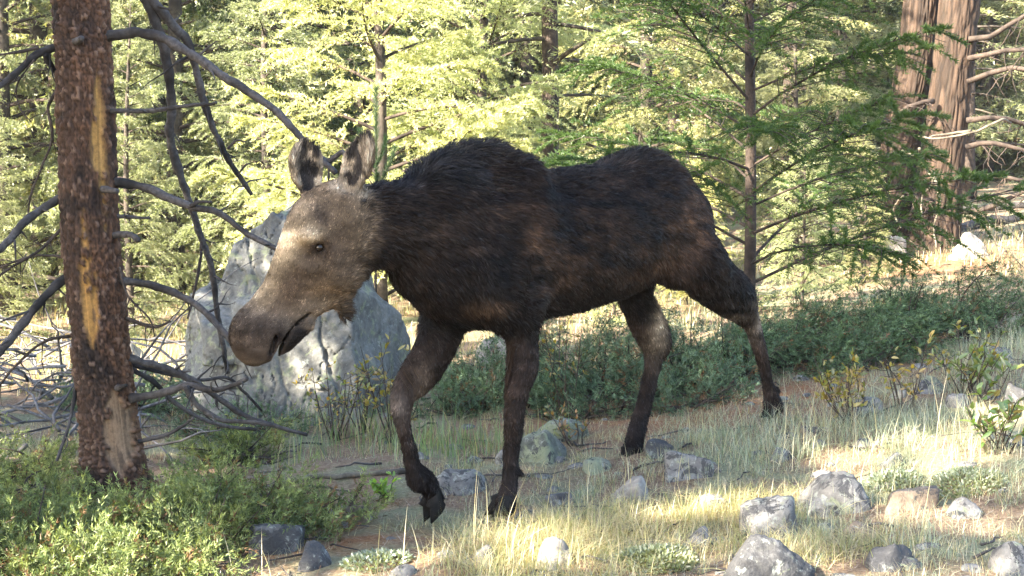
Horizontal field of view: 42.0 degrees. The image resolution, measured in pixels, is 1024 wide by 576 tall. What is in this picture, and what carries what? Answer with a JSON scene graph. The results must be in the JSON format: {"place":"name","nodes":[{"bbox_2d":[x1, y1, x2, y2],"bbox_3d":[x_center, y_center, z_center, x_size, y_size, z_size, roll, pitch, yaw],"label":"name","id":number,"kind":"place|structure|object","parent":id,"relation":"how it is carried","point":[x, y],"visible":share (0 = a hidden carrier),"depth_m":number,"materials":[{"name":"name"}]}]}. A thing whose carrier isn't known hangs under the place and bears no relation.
{"place":"outdoors","nodes":[
{"label":"outdoors","id":0,"kind":"place"},
{"bbox_2d":[0,109,1023,575],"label":"ground","id":1,"kind":"structure","parent":0,"point":[454,505],"depth_m":7.10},
{"bbox_2d":[9,38,54,248],"bbox_3d":[-9.356,-4.996,19.478,5.255,11.376,4.793,2,5,21],"label":"fir tree","id":2,"kind":"object","parent":1,"relation":"on","point":[11,41],"visible":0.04,"depth_m":20.20,"materials":[{"name":"green plant"}]},
{"bbox_2d":[0,89,64,342],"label":"fir tree","id":3,"kind":"object","parent":1,"relation":"on","point":[5,207],"visible":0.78,"depth_m":13.93,"materials":[{"name":"green plant"}]},
{"bbox_2d":[0,0,190,318],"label":"fir tree","id":4,"kind":"object","parent":1,"relation":"on","point":[7,65],"visible":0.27,"depth_m":16.52,"materials":[{"name":"green plant"}]},
{"bbox_2d":[9,3,217,271],"bbox_3d":[-8.264,-6.030,24.334,6.568,12.479,5.991,-1,5,-11],"label":"fir tree","id":5,"kind":"object","parent":1,"relation":"on","point":[18,36],"visible":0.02,"depth_m":23.79,"materials":[{"name":"green plant"}]},
{"bbox_2d":[8,0,222,292],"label":"fir tree","id":6,"kind":"object","parent":1,"relation":"on","point":[36,32],"visible":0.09,"depth_m":20.19,"materials":[{"name":"green plant"}]},
{"bbox_2d":[0,258,257,462],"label":"brushwood","id":7,"kind":"object","parent":1,"relation":"on","point":[42,391],"visible":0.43,"depth_m":9.05,"materials":[{"name":"wood"}]},
{"bbox_2d":[57,0,205,347],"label":"fir tree","id":8,"kind":"object","parent":1,"relation":"on","point":[129,266],"visible":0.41,"depth_m":13.53,"materials":[{"name":"green plant"}]},
{"bbox_2d":[130,343,149,358],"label":"stone","id":9,"kind":"object","parent":1,"relation":"on","point":[140,352],"visible":0.11,"depth_m":11.56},
{"bbox_2d":[0,402,299,516],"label":"juniper","id":10,"kind":"object","parent":1,"relation":"on","point":[10,470],"visible":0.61,"depth_m":7.40,"materials":[{"name":"green plant"}]},
{"bbox_2d":[10,0,299,279],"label":"fir tree","id":11,"kind":"object","parent":1,"relation":"on","point":[162,101],"visible":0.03,"depth_m":20.41,"materials":[{"name":"green plant"}]},
{"bbox_2d":[0,0,344,504],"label":"dead pine","id":12,"kind":"object","parent":1,"relation":"on","point":[104,360],"visible":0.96,"depth_m":6.61,"materials":[{"name":"wood"}]},
{"bbox_2d":[0,0,345,313],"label":"fir tree","id":13,"kind":"object","parent":1,"relation":"on","point":[185,146],"visible":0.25,"depth_m":17.91,"materials":[{"name":"green plant"}]},
{"bbox_2d":[35,361,323,447],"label":"dead branches","id":14,"kind":"object","parent":1,"relation":"on","point":[162,407],"visible":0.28,"depth_m":8.42,"materials":[{"name":"wood"}]},
{"bbox_2d":[0,443,407,575],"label":"juniper","id":15,"kind":"object","parent":1,"relation":"on","point":[114,545],"visible":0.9,"depth_m":5.55,"materials":[{"name":"green plant"}]},
{"bbox_2d":[152,0,339,305],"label":"fir tree","id":16,"kind":"object","parent":1,"relation":"on","point":[262,18],"visible":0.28,"depth_m":16.25,"materials":[{"name":"green plant"}]},
{"bbox_2d":[243,523,304,556],"bbox_3d":[-1.034,1.151,5.746,0.286,0.300,0.206,0,5,0],"label":"stone","id":17,"kind":"object","parent":1,"relation":"on","point":[274,539],"visible":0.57,"depth_m":5.67,"materials":[{"name":"stone"}]},
{"bbox_2d":[138,0,415,233],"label":"fir tree","id":18,"kind":"object","parent":1,"relation":"on","point":[204,7],"visible":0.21,"depth_m":20.47,"materials":[{"name":"green plant"}]},
{"bbox_2d":[173,204,410,426],"bbox_3d":[-1.608,0.216,9.296,1.770,1.760,1.540,0,5,0],"label":"boulder","id":19,"kind":"object","parent":1,"relation":"on","point":[330,339],"visible":0.51,"depth_m":8.88,"materials":[{"name":"stone"}]},
{"bbox_2d":[292,374,311,394],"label":"shrub","id":20,"kind":"object","parent":1,"relation":"on","point":[299,376],"visible":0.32,"depth_m":8.75,"materials":[{"name":"yellow plant"}]},
{"bbox_2d":[297,540,331,571],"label":"stone","id":21,"kind":"object","parent":1,"relation":"on","point":[315,555],"visible":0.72,"depth_m":5.42,"materials":[{"name":"stone"}]},
{"bbox_2d":[252,468,404,490],"bbox_3d":[-0.957,1.004,6.949,0.830,0.092,0.044,-1,5,-15],"label":"fallen log","id":22,"kind":"object","parent":1,"relation":"on","point":[357,474],"visible":0.59,"depth_m":6.97,"materials":[{"name":"wood"}]},
{"bbox_2d":[306,360,366,438],"bbox_3d":[-1.075,0.693,8.195,0.372,0.491,0.446,-1,5,-18],"label":"shrub","id":23,"kind":"object","parent":1,"relation":"on","point":[329,398],"visible":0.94,"depth_m":8.20,"materials":[{"name":"green plant"}]},
{"bbox_2d":[324,508,349,527],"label":"stone","id":24,"kind":"object","parent":1,"relation":"on","point":[345,524],"visible":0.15,"depth_m":6.17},
{"bbox_2d":[343,505,373,521],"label":"stone","id":25,"kind":"object","parent":1,"relation":"on","point":[353,509],"visible":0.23,"depth_m":6.27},
{"bbox_2d":[215,0,510,251],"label":"fir tree","id":26,"kind":"object","parent":1,"relation":"on","point":[395,32],"visible":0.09,"depth_m":24.30,"materials":[{"name":"green plant"}]},
{"bbox_2d":[336,364,389,433],"bbox_3d":[-0.926,0.673,8.191,0.315,0.464,0.413,-3,6,-34],"label":"shrub","id":27,"kind":"object","parent":1,"relation":"on","point":[363,396],"visible":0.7,"depth_m":8.18,"materials":[{"name":"green plant"}]},
{"bbox_2d":[187,0,548,301],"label":"fir tree","id":28,"kind":"object","parent":1,"relation":"on","point":[380,12],"visible":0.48,"depth_m":13.34,"materials":[{"name":"green plant"}]},
{"bbox_2d":[337,546,414,572],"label":"cushion plant","id":29,"kind":"object","parent":1,"relation":"on","point":[390,553],"visible":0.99,"depth_m":5.36,"materials":[{"name":"green plant"}]},
{"bbox_2d":[348,82,410,292],"bbox_3d":[-1.053,-0.414,10.149,0.707,2.294,0.400,0,5,0],"label":"fir tree","id":30,"kind":"object","parent":1,"relation":"on","point":[376,176],"visible":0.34,"depth_m":10.14,"materials":[{"name":"green plant"}]},
{"bbox_2d":[365,471,400,498],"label":"leafy plant","id":31,"kind":"object","parent":1,"relation":"on","point":[375,487],"visible":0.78,"depth_m":6.57,"materials":[{"name":"green plant"}]},
{"bbox_2d":[353,334,422,443],"bbox_3d":[-0.684,0.598,7.977,0.514,0.661,0.296,0,5,0],"label":"shrub","id":32,"kind":"object","parent":1,"relation":"on","point":[387,391],"visible":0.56,"depth_m":7.94,"materials":[{"name":"green plant"}]},
{"bbox_2d":[333,1,536,172],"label":"fir tree","id":33,"kind":"object","parent":1,"relation":"on","point":[349,49],"visible":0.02,"depth_m":28.25,"materials":[{"name":"green plant"}]},
{"bbox_2d":[437,468,486,495],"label":"stone","id":34,"kind":"object","parent":1,"relation":"on","point":[454,482],"visible":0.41,"depth_m":6.64,"materials":[{"name":"stone"}]},
{"bbox_2d":[331,0,611,299],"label":"fir tree","id":35,"kind":"object","parent":1,"relation":"on","point":[485,9],"visible":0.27,"depth_m":15.00,"materials":[{"name":"green plant"}]},
{"bbox_2d":[464,544,497,568],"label":"stone","id":36,"kind":"object","parent":1,"relation":"on","point":[487,546],"visible":0.34,"depth_m":5.23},
{"bbox_2d":[476,336,505,362],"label":"stone","id":37,"kind":"object","parent":1,"relation":"on","point":[484,345],"visible":0.14,"depth_m":10.62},
{"bbox_2d":[495,450,502,464],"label":"stone","id":38,"kind":"object","parent":1,"relation":"on","point":[498,458],"visible":0.12,"depth_m":7.19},
{"bbox_2d":[228,126,784,523],"bbox_3d":[0.202,0.153,6.432,3.370,1.785,0.631,-4,6,-44],"label":"moose","id":39,"kind":"object","parent":1,"relation":"on","point":[513,247],"visible":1,"depth_m":5.92,"materials":[{"name":"black"}]},
{"bbox_2d":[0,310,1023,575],"bbox_3d":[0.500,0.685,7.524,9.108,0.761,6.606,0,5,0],"label":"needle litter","id":40,"kind":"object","parent":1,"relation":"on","point":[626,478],"visible":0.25,"depth_m":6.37,"materials":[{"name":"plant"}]},
{"bbox_2d":[0,330,1023,575],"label":"twig litter","id":41,"kind":"object","parent":1,"relation":"on","point":[576,466],"visible":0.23,"depth_m":6.74,"materials":[{"name":"brown plant"}]},
{"bbox_2d":[9,0,1023,241],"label":"forest","id":42,"kind":"object","parent":1,"relation":"on","point":[1007,88],"visible":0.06,"depth_m":31.53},
{"bbox_2d":[412,0,663,159],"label":"fir tree","id":43,"kind":"object","parent":1,"relation":"on","point":[526,68],"visible":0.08,"depth_m":23.16,"materials":[{"name":"green plant"}]},
{"bbox_2d":[518,430,566,464],"bbox_3d":[0.142,0.939,7.307,0.291,0.346,0.314,2,5,26],"label":"stone","id":44,"kind":"object","parent":1,"relation":"on","point":[546,446],"visible":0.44,"depth_m":7.20,"materials":[{"name":"stone"}]},
{"bbox_2d":[407,0,693,167],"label":"fir tree","id":45,"kind":"object","parent":1,"relation":"on","point":[548,38],"visible":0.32,"depth_m":15.19,"materials":[{"name":"green plant"}]},
{"bbox_2d":[536,536,575,570],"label":"stone","id":46,"kind":"object","parent":1,"relation":"on","point":[547,545],"visible":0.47,"depth_m":5.19,"materials":[{"name":"stone"}]},
{"bbox_2d":[545,492,573,506],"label":"stone","id":47,"kind":"object","parent":1,"relation":"on","point":[565,496],"visible":0.3,"depth_m":6.28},
{"bbox_2d":[538,417,588,441],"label":"stone","id":48,"kind":"object","parent":1,"relation":"on","point":[550,425],"visible":0.19,"depth_m":7.70,"materials":[{"name":"stone"}]},
{"bbox_2d":[542,402,590,448],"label":"shrub","id":49,"kind":"object","parent":1,"relation":"on","point":[561,426],"visible":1,"depth_m":7.60,"materials":[{"name":"green plant"}]},
{"bbox_2d":[538,315,597,418],"bbox_3d":[0.318,0.477,8.255,0.455,0.686,0.529,0,5,0],"label":"shrub","id":50,"kind":"object","parent":1,"relation":"on","point":[559,361],"visible":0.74,"depth_m":8.22,"materials":[{"name":"green plant"}]},
{"bbox_2d":[412,285,760,421],"bbox_3d":[0.433,0.454,8.621,2.485,1.223,1.651,0,5,0],"label":"juniper","id":51,"kind":"object","parent":1,"relation":"on","point":[454,387],"visible":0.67,"depth_m":8.48,"materials":[{"name":"green plant"}]},
{"bbox_2d":[582,457,611,475],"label":"stone","id":52,"kind":"object","parent":1,"relation":"on","point":[595,462],"visible":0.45,"depth_m":6.89,"materials":[{"name":"stone"}]},
{"bbox_2d":[210,364,1023,575],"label":"grass stalks","id":53,"kind":"object","parent":1,"relation":"on","point":[978,435],"depth_m":6.20,"materials":[{"name":"plant"}]},
{"bbox_2d":[581,288,658,327],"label":"dry grass","id":54,"kind":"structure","parent":1,"relation":"on","point":[593,313],"depth_m":12.30,"materials":[{"name":"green plant"}]},
{"bbox_2d":[610,475,648,505],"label":"stone","id":55,"kind":"object","parent":1,"relation":"on","point":[629,487],"visible":0.28,"depth_m":6.17,"materials":[{"name":"stone"}]},
{"bbox_2d":[613,542,698,574],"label":"cushion plant","id":56,"kind":"object","parent":1,"relation":"on","point":[667,553],"visible":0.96,"depth_m":5.12,"materials":[{"name":"green plant"}]},
{"bbox_2d":[538,0,774,241],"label":"fir tree","id":57,"kind":"object","parent":1,"relation":"on","point":[642,123],"visible":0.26,"depth_m":18.96,"materials":[{"name":"green plant"}]},
{"bbox_2d":[386,465,929,575],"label":"dry grass","id":58,"kind":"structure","parent":1,"relation":"on","point":[536,539],"depth_m":5.40,"materials":[{"name":"plant"}]},
{"bbox_2d":[646,438,673,458],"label":"stone","id":59,"kind":"object","parent":1,"relation":"on","point":[660,445],"visible":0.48,"depth_m":6.94,"materials":[{"name":"stone"}]},
{"bbox_2d":[332,347,1023,575],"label":"rubble","id":60,"kind":"object","parent":1,"relation":"on","point":[410,570],"visible":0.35,"depth_m":6.12,"materials":[{"name":"grey stone"}]},
{"bbox_2d":[572,0,801,182],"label":"pine tree","id":61,"kind":"object","parent":1,"relation":"on","point":[736,77],"visible":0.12,"depth_m":22.30,"materials":[{"name":"green plant"}]},
{"bbox_2d":[664,449,713,482],"bbox_3d":[0.865,0.910,6.528,0.259,0.234,0.209,0,5,0],"label":"stone","id":62,"kind":"object","parent":1,"relation":"on","point":[694,467],"visible":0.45,"depth_m":6.47,"materials":[{"name":"stone"}]},
{"bbox_2d":[655,122,737,308],"bbox_3d":[1.739,-0.716,13.366,1.135,1.915,1.089,4,6,41],"label":"fir tree","id":63,"kind":"object","parent":1,"relation":"on","point":[681,293],"visible":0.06,"depth_m":13.29,"materials":[{"name":"green plant"}]},
{"bbox_2d":[682,526,713,548],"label":"stone","id":64,"kind":"object","parent":1,"relation":"on","point":[706,535],"visible":0.39,"depth_m":5.33,"materials":[{"name":"stone"}]},
{"bbox_2d":[697,494,727,511],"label":"stone","id":65,"kind":"object","parent":1,"relation":"on","point":[712,498],"visible":0.15,"depth_m":5.89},
{"bbox_2d":[583,0,847,223],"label":"fir tree","id":66,"kind":"object","parent":1,"relation":"on","point":[761,66],"visible":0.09,"depth_m":26.50,"materials":[{"name":"green plant"}]},
{"bbox_2d":[713,463,721,472],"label":"stone","id":67,"kind":"object","parent":1,"relation":"on","point":[715,467],"visible":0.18,"depth_m":6.55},
{"bbox_2d":[739,495,797,537],"bbox_3d":[1.067,1.036,5.502,0.244,0.359,0.195,0,5,0],"label":"stone","id":68,"kind":"object","parent":1,"relation":"on","point":[762,511],"visible":0.44,"depth_m":5.46,"materials":[{"name":"stone"}]},
{"bbox_2d":[723,533,815,575],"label":"stone","id":69,"kind":"object","parent":1,"relation":"on","point":[756,554],"visible":0.98,"depth_m":4.75,"materials":[{"name":"stone"}]},
{"bbox_2d":[531,0,1023,328],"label":"fir sapling","id":70,"kind":"object","parent":1,"relation":"on","point":[750,30],"visible":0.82,"depth_m":9.54,"materials":[{"name":"green plant"}]},
{"bbox_2d":[770,447,791,462],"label":"stone","id":71,"kind":"object","parent":1,"relation":"on","point":[786,454],"visible":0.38,"depth_m":6.66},
{"bbox_2d":[694,0,896,219],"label":"pine tree","id":72,"kind":"object","parent":1,"relation":"on","point":[845,19],"visible":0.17,"depth_m":23.82,"materials":[{"name":"green plant"}]},
{"bbox_2d":[728,0,877,273],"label":"fir tree","id":73,"kind":"object","parent":1,"relation":"on","point":[795,100],"visible":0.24,"depth_m":16.79,"materials":[{"name":"green plant"}]},
{"bbox_2d":[757,118,858,308],"bbox_3d":[2.760,-0.690,12.601,0.984,1.872,0.944,4,6,44],"label":"fir tree","id":74,"kind":"object","parent":1,"relation":"on","point":[768,270],"visible":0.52,"depth_m":12.58,"materials":[{"name":"green plant"}]},
{"bbox_2d":[799,425,836,441],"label":"stone","id":75,"kind":"object","parent":1,"relation":"on","point":[802,431],"visible":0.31,"depth_m":7.00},
{"bbox_2d":[795,471,871,516],"bbox_3d":[1.387,0.929,5.732,0.347,0.291,0.240,0,5,0],"label":"stone","id":76,"kind":"object","parent":1,"relation":"on","point":[843,484],"visible":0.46,"depth_m":5.66,"materials":[{"name":"stone"}]},
{"bbox_2d":[756,0,925,190],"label":"fir tree","id":77,"kind":"object","parent":1,"relation":"on","point":[897,11],"visible":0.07,"depth_m":31.66,"materials":[{"name":"green plant"}]},
{"bbox_2d":[662,243,1023,394],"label":"juniper","id":78,"kind":"object","parent":1,"relation":"on","point":[916,317],"visible":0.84,"depth_m":8.86,"materials":[{"name":"green plant"}]},
{"bbox_2d":[813,348,876,426],"bbox_3d":[1.784,0.526,7.224,0.342,0.455,0.490,0,5,0],"label":"shrub","id":79,"kind":"object","parent":1,"relation":"on","point":[826,384],"visible":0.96,"depth_m":7.20,"materials":[{"name":"green plant"}]},
{"bbox_2d":[843,521,876,540],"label":"stone","id":80,"kind":"object","parent":1,"relation":"on","point":[859,525],"visible":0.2,"depth_m":5.33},
{"bbox_2d":[823,120,898,290],"bbox_3d":[3.717,-0.848,14.184,0.815,1.864,0.893,1,5,16],"label":"fir tree","id":81,"kind":"object","parent":1,"relation":"on","point":[885,263],"visible":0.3,"depth_m":14.16,"materials":[{"name":"green plant"}]},
{"bbox_2d":[854,438,870,450],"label":"stone","id":82,"kind":"object","parent":1,"relation":"on","point":[861,441],"visible":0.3,"depth_m":6.72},
{"bbox_2d":[853,396,882,416],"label":"stone","id":83,"kind":"object","parent":1,"relation":"on","point":[879,402],"visible":0.36,"depth_m":7.39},
{"bbox_2d":[865,543,913,571],"bbox_3d":[1.391,1.015,4.856,0.206,0.182,0.200,0,5,0],"label":"stone","id":84,"kind":"object","parent":1,"relation":"on","point":[882,559],"visible":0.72,"depth_m":4.82,"materials":[{"name":"stone"}]},
{"bbox_2d":[877,452,905,466],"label":"stone","id":85,"kind":"object","parent":1,"relation":"on","point":[898,454],"visible":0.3,"depth_m":6.28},
{"bbox_2d":[859,466,924,491],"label":"cushion plant","id":86,"kind":"object","parent":1,"relation":"on","point":[901,477],"visible":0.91,"depth_m":6.00,"materials":[{"name":"green plant"}]},
{"bbox_2d":[883,235,906,259],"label":"stone","id":87,"kind":"object","parent":1,"relation":"on","point":[897,248],"visible":0.23,"depth_m":16.95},
{"bbox_2d":[889,389,905,398],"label":"stone","id":88,"kind":"object","parent":1,"relation":"on","point":[904,391],"visible":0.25,"depth_m":7.61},
{"bbox_2d":[869,330,935,413],"bbox_3d":[2.154,0.463,7.298,0.321,0.463,0.257,-3,6,-35],"label":"shrub","id":89,"kind":"object","parent":1,"relation":"on","point":[904,369],"visible":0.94,"depth_m":7.30,"materials":[{"name":"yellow plant"}]},
{"bbox_2d":[884,485,939,515],"bbox_3d":[1.661,0.936,5.592,0.251,0.214,0.159,0,5,0],"label":"stone","id":90,"kind":"object","parent":1,"relation":"on","point":[918,494],"visible":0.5,"depth_m":5.53,"materials":[{"name":"stone"}]},
{"bbox_2d":[915,375,946,393],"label":"stone","id":91,"kind":"object","parent":1,"relation":"on","point":[926,385],"visible":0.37,"depth_m":7.70,"materials":[{"name":"stone"}]},
{"bbox_2d":[849,0,1023,255],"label":"old fir","id":92,"kind":"object","parent":1,"relation":"on","point":[948,89],"visible":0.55,"depth_m":17.48,"materials":[{"name":"brown wood"}]},
{"bbox_2d":[893,118,1011,247],"bbox_3d":[5.143,-1.220,15.520,1.304,1.483,0.615,1,5,6],"label":"dead branch","id":93,"kind":"object","parent":92,"relation":"attached to","point":[964,132],"visible":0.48,"depth_m":15.46,"materials":[{"name":"wood"}]},
{"bbox_2d":[851,0,1023,161],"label":"pine tree","id":94,"kind":"object","parent":1,"relation":"on","point":[994,46],"visible":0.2,"depth_m":28.92,"materials":[{"name":"green plant"}]},
{"bbox_2d":[854,0,1023,199],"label":"pine tree","id":95,"kind":"object","parent":1,"relation":"on","point":[970,158],"visible":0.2,"depth_m":25.22,"materials":[{"name":"green plant"}]},
{"bbox_2d":[945,393,969,407],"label":"stone","id":96,"kind":"object","parent":1,"relation":"on","point":[951,399],"visible":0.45,"depth_m":7.28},
{"bbox_2d":[946,496,982,518],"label":"stone","id":97,"kind":"object","parent":1,"relation":"on","point":[971,508],"visible":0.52,"depth_m":5.41,"materials":[{"name":"stone"}]},
{"bbox_2d":[923,316,1007,396],"bbox_3d":[2.522,0.375,7.557,0.347,0.466,0.521,-2,5,-26],"label":"shrub","id":98,"kind":"object","parent":1,"relation":"on","point":[974,377],"visible":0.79,"depth_m":7.49,"materials":[{"name":"green plant"}]},
{"bbox_2d":[921,464,1010,499],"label":"cushion plant","id":99,"kind":"object","parent":1,"relation":"on","point":[944,473],"visible":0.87,"depth_m":5.79,"materials":[{"name":"green plant"}]},
{"bbox_2d":[911,194,1023,271],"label":"bare twigs","id":100,"kind":"object","parent":1,"relation":"on","point":[995,243],"visible":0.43,"depth_m":16.82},
{"bbox_2d":[911,202,1023,214],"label":"fallen log","id":101,"kind":"object","parent":1,"relation":"on","point":[1021,206],"visible":0.1,"depth_m":22.22,"materials":[{"name":"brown wood"}]},
{"bbox_2d":[947,232,989,259],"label":"rock","id":102,"kind":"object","parent":1,"relation":"on","point":[972,239],"depth_m":16.52,"materials":[{"name":"stone"}]},
{"bbox_2d":[948,340,1023,403],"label":"broadleaf plant","id":103,"kind":"object","parent":1,"relation":"on","point":[999,362],"visible":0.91,"depth_m":7.37,"materials":[{"name":"green plant"}]},
{"bbox_2d":[957,382,1023,454],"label":"broadleaf plant","id":104,"kind":"object","parent":1,"relation":"on","point":[1003,409],"visible":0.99,"depth_m":6.17,"materials":[{"name":"green plant"}]},
{"bbox_2d":[961,212,1023,231],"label":"fallen log","id":105,"kind":"object","parent":1,"relation":"on","point":[971,223],"visible":0.21,"depth_m":20.15,"materials":[{"name":"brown wood"}]},
{"bbox_2d":[983,345,1014,362],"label":"stone","id":106,"kind":"object","parent":1,"relation":"on","point":[1010,358],"visible":0.2,"depth_m":8.22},
{"bbox_2d":[987,541,1023,575],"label":"stone","id":107,"kind":"object","parent":1,"relation":"on","point":[1009,555],"visible":0.92,"depth_m":4.64,"materials":[{"name":"stone"}]},
{"bbox_2d":[1004,383,1023,406],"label":"stone","id":108,"kind":"object","parent":1,"relation":"on","point":[1015,393],"visible":0.34,"depth_m":7.11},
{"bbox_2d":[0,211,1023,398],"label":"meadow grass","id":109,"kind":"structure","parent":0,"point":[569,326],"depth_m":13.80,"materials":[{"name":"plant"}]},
{"bbox_2d":[1,314,1023,575],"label":"grass","id":110,"kind":"structure","parent":0,"point":[709,438],"depth_m":7.00,"materials":[{"name":"plant"}]},
{"bbox_2d":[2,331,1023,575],"bbox_3d":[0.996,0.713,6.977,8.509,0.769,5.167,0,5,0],"label":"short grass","id":111,"kind":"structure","parent":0,"point":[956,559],"depth_m":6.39,"materials":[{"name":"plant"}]}
]}

